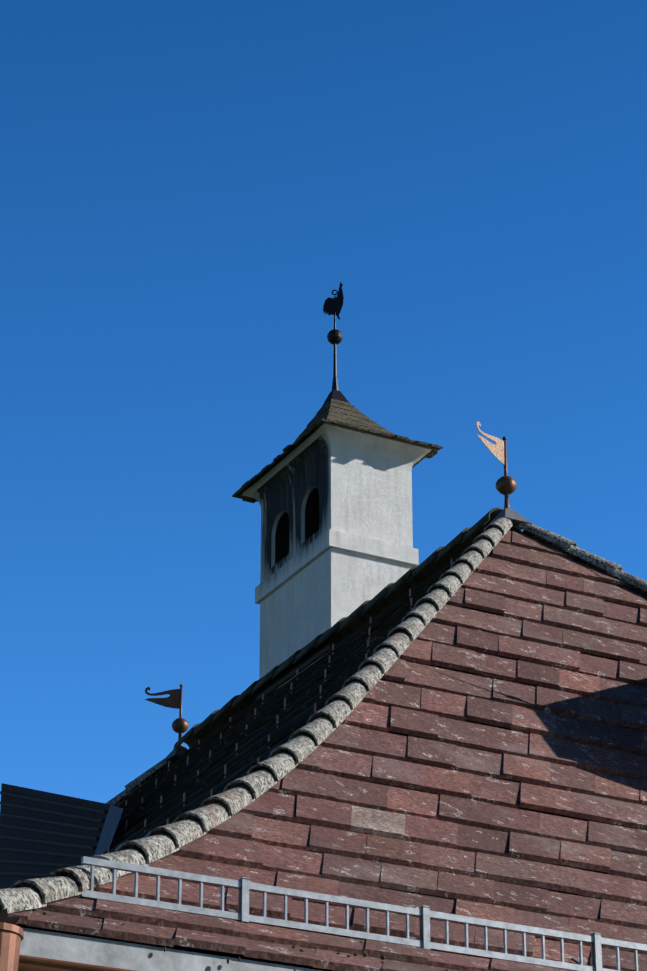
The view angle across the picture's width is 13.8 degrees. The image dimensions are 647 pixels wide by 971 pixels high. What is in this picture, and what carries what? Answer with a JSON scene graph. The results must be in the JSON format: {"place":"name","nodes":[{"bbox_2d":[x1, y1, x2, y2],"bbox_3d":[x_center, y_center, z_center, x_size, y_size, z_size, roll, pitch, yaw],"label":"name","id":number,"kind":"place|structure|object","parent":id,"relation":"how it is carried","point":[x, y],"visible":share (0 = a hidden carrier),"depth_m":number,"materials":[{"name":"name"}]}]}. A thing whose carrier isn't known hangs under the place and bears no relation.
{"place":"outdoors","nodes":[
{"label":"outdoors","id":0,"kind":"place"},
{"bbox_2d":[0,908,23,970],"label":"rainwater hopper","id":1,"kind":"object","parent":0,"point":[11,935],"visible":1,"depth_m":9.34,"materials":[{"name":"orange metal"}]},
{"bbox_2d":[0,783,110,888],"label":"neighbour roof","id":2,"kind":"structure","parent":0,"point":[7,881],"depth_m":21.96,"materials":[{"name":"stone"}]},
{"bbox_2d":[0,791,107,876],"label":"neighbour roof courses","id":3,"kind":"object","parent":2,"relation":"on","point":[51,832],"visible":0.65,"depth_m":21.54,"materials":[{"name":"black tile"}]},
{"bbox_2d":[0,0,646,802],"label":"sky","id":4,"kind":"structure","parent":0,"point":[187,186],"materials":[{"name":"blue"}]},
{"bbox_3d":[0.026,6.569,19.791,12.500,0.024,18.275,13,-29,-25],"label":"soffit","id":5,"kind":"object","parent":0,"visible":0},
{"bbox_2d":[20,928,321,970],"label":"eave fascia","id":6,"kind":"structure","parent":5,"relation":"on","point":[82,949],"depth_m":10.13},
{"bbox_2d":[18,954,134,970],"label":"copper gutter","id":7,"kind":"object","parent":6,"relation":"attached to","point":[29,963],"depth_m":9.83,"materials":[{"name":"brown metal"}]},
{"bbox_2d":[21,526,645,970],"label":"roof underlay","id":8,"kind":"object","parent":5,"relation":"on","point":[197,950],"visible":0.04,"depth_m":10.81,"materials":[{"name":"black"}]},
{"bbox_2d":[94,805,122,855],"bbox_3d":[-1.562,2.558,19.688,0.189,0.734,0.865,-2,-26,5],"label":"valley flashing","id":9,"kind":"object","parent":8,"relation":"on","point":[114,814],"visible":0.8,"depth_m":19.63,"materials":[{"name":"metal"}]},
{"bbox_2d":[106,758,167,806],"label":"hip tiles","id":10,"kind":"object","parent":8,"relation":"attached to","point":[131,787],"visible":0.27,"depth_m":24.54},
{"bbox_2d":[165,746,187,763],"bbox_3d":[-1.325,2.476,24.596,0.240,0.150,0.320,13,-29,-25],"label":"ridge flashing","id":11,"kind":"object","parent":8,"relation":"on","point":[175,755],"visible":0.5,"depth_m":24.52,"materials":[{"name":"grey metal"}]},
{"bbox_2d":[172,684,188,745],"bbox_3d":[-1.325,2.148,24.754,0.151,0.640,0.161,13,-29,-25],"label":"finial","id":12,"kind":"object","parent":11,"relation":"on","point":[180,725],"visible":0.98,"depth_m":24.67,"materials":[{"name":"orange metal"}]},
{"bbox_2d":[145,687,179,708],"bbox_3d":[-1.504,1.979,24.883,0.344,0.245,0.004,-6,-26,12],"label":"weather vane flag","id":13,"kind":"object","parent":12,"relation":"attached to","point":[172,700],"visible":1,"depth_m":24.87,"materials":[{"name":"orange metal"}]},
{"bbox_2d":[16,538,492,926],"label":"roof tiles","id":14,"kind":"object","parent":8,"relation":"on","point":[254,744],"visible":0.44,"depth_m":19.38,"materials":[{"name":"black tile"}]},
{"bbox_2d":[0,517,512,912],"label":"hip tiles","id":15,"kind":"object","parent":8,"relation":"attached to","point":[238,794],"visible":0.96,"depth_m":13.37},
{"bbox_2d":[107,559,452,852],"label":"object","id":16,"kind":"object","parent":8,"relation":"on","point":[315,704],"visible":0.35,"depth_m":19.30,"materials":[{"name":"beige"}]},
{"bbox_2d":[256,628,340,700],"bbox_3d":[-0.117,1.592,22.840,0.344,0.230,1.382,13,-29,-25],"label":"chimney flashing","id":17,"kind":"object","parent":8,"relation":"on","point":[289,671],"visible":0.36,"depth_m":22.67,"materials":[{"name":"grey metal"}]},
{"bbox_2d":[0,527,646,970],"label":"roof tiles","id":18,"kind":"object","parent":8,"relation":"on","point":[480,751],"visible":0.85,"depth_m":13.97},
{"bbox_2d":[43,909,447,970],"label":"eave moss","id":19,"kind":"object","parent":18,"relation":"on","point":[302,950],"visible":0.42,"depth_m":10.73,"materials":[{"name":"black plant"}]},
{"bbox_2d":[242,424,431,687],"bbox_3d":[0.104,1.282,23.123,1.070,3.094,1.608,13,-29,-25],"label":"chimney","id":20,"kind":"object","parent":8,"relation":"on","point":[355,551],"visible":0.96,"depth_m":23.05,"materials":[{"name":"paint"}]},
{"bbox_2d":[275,487,318,563],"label":"arched openings","id":21,"kind":"object","parent":20,"relation":"attached to","point":[311,528],"visible":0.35,"depth_m":23.39,"materials":[{"name":"black"}]},
{"bbox_2d":[322,282,348,405],"bbox_3d":[0.104,-1.292,24.362,0.193,1.306,0.240,13,-29,-25],"label":"weather vane","id":22,"kind":"object","parent":20,"relation":"on","point":[333,306],"visible":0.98,"depth_m":24.36,"materials":[{"name":"grey metal"}]},
{"bbox_2d":[243,422,430,492],"bbox_3d":[0.104,-0.123,23.799,1.050,0.024,1.588,13,-29,-25],"label":"roof eave","id":23,"kind":"object","parent":20,"relation":"on","point":[348,429],"visible":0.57,"depth_m":23.23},
{"bbox_2d":[232,398,442,502],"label":"chimney cap shingles","id":24,"kind":"object","parent":23,"relation":"on","point":[340,413],"visible":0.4,"depth_m":23.63,"materials":[{"name":"wood"}]},
{"bbox_2d":[174,507,502,749],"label":"ridge tiles","id":25,"kind":"object","parent":8,"relation":"on","point":[414,576],"visible":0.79,"depth_m":21.80,"materials":[{"name":"black tile"}]},
{"bbox_2d":[227,877,602,970],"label":"snow guard brackets","id":26,"kind":"object","parent":8,"relation":"on","point":[424,925],"visible":0.65,"depth_m":11.36,"materials":[{"name":"grey metal"}]},
{"bbox_2d":[80,856,646,970],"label":"snow guard","id":27,"kind":"object","parent":26,"relation":"attached to","point":[306,896],"visible":0.94,"depth_m":11.20,"materials":[{"name":"grey metal"}]},
{"bbox_2d":[489,508,531,530],"bbox_3d":[1.377,0.252,20.002,0.240,0.150,0.320,13,-29,-25],"label":"ridge flashing","id":28,"kind":"object","parent":8,"relation":"on","point":[515,517],"visible":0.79,"depth_m":19.92,"materials":[{"name":"grey metal"}]},
{"bbox_2d":[495,437,516,508],"bbox_3d":[1.377,-0.077,20.160,0.151,0.640,0.161,13,-29,-25],"label":"finial","id":29,"kind":"object","parent":28,"relation":"on","point":[506,485],"visible":1,"depth_m":20.07,"materials":[{"name":"orange metal"}]},
{"bbox_2d":[476,422,504,464],"bbox_3d":[1.258,-0.325,20.124,0.004,0.245,0.344,-20,-32,36],"label":"weather vane flag","id":30,"kind":"object","parent":29,"relation":"attached to","point":[497,450],"visible":1,"depth_m":20.15,"materials":[{"name":"beige metal"}]},
{"bbox_2d":[518,523,646,594],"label":"hip tiles","id":31,"kind":"object","parent":8,"relation":"attached to","point":[572,548],"visible":0.75,"depth_m":19.64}
]}

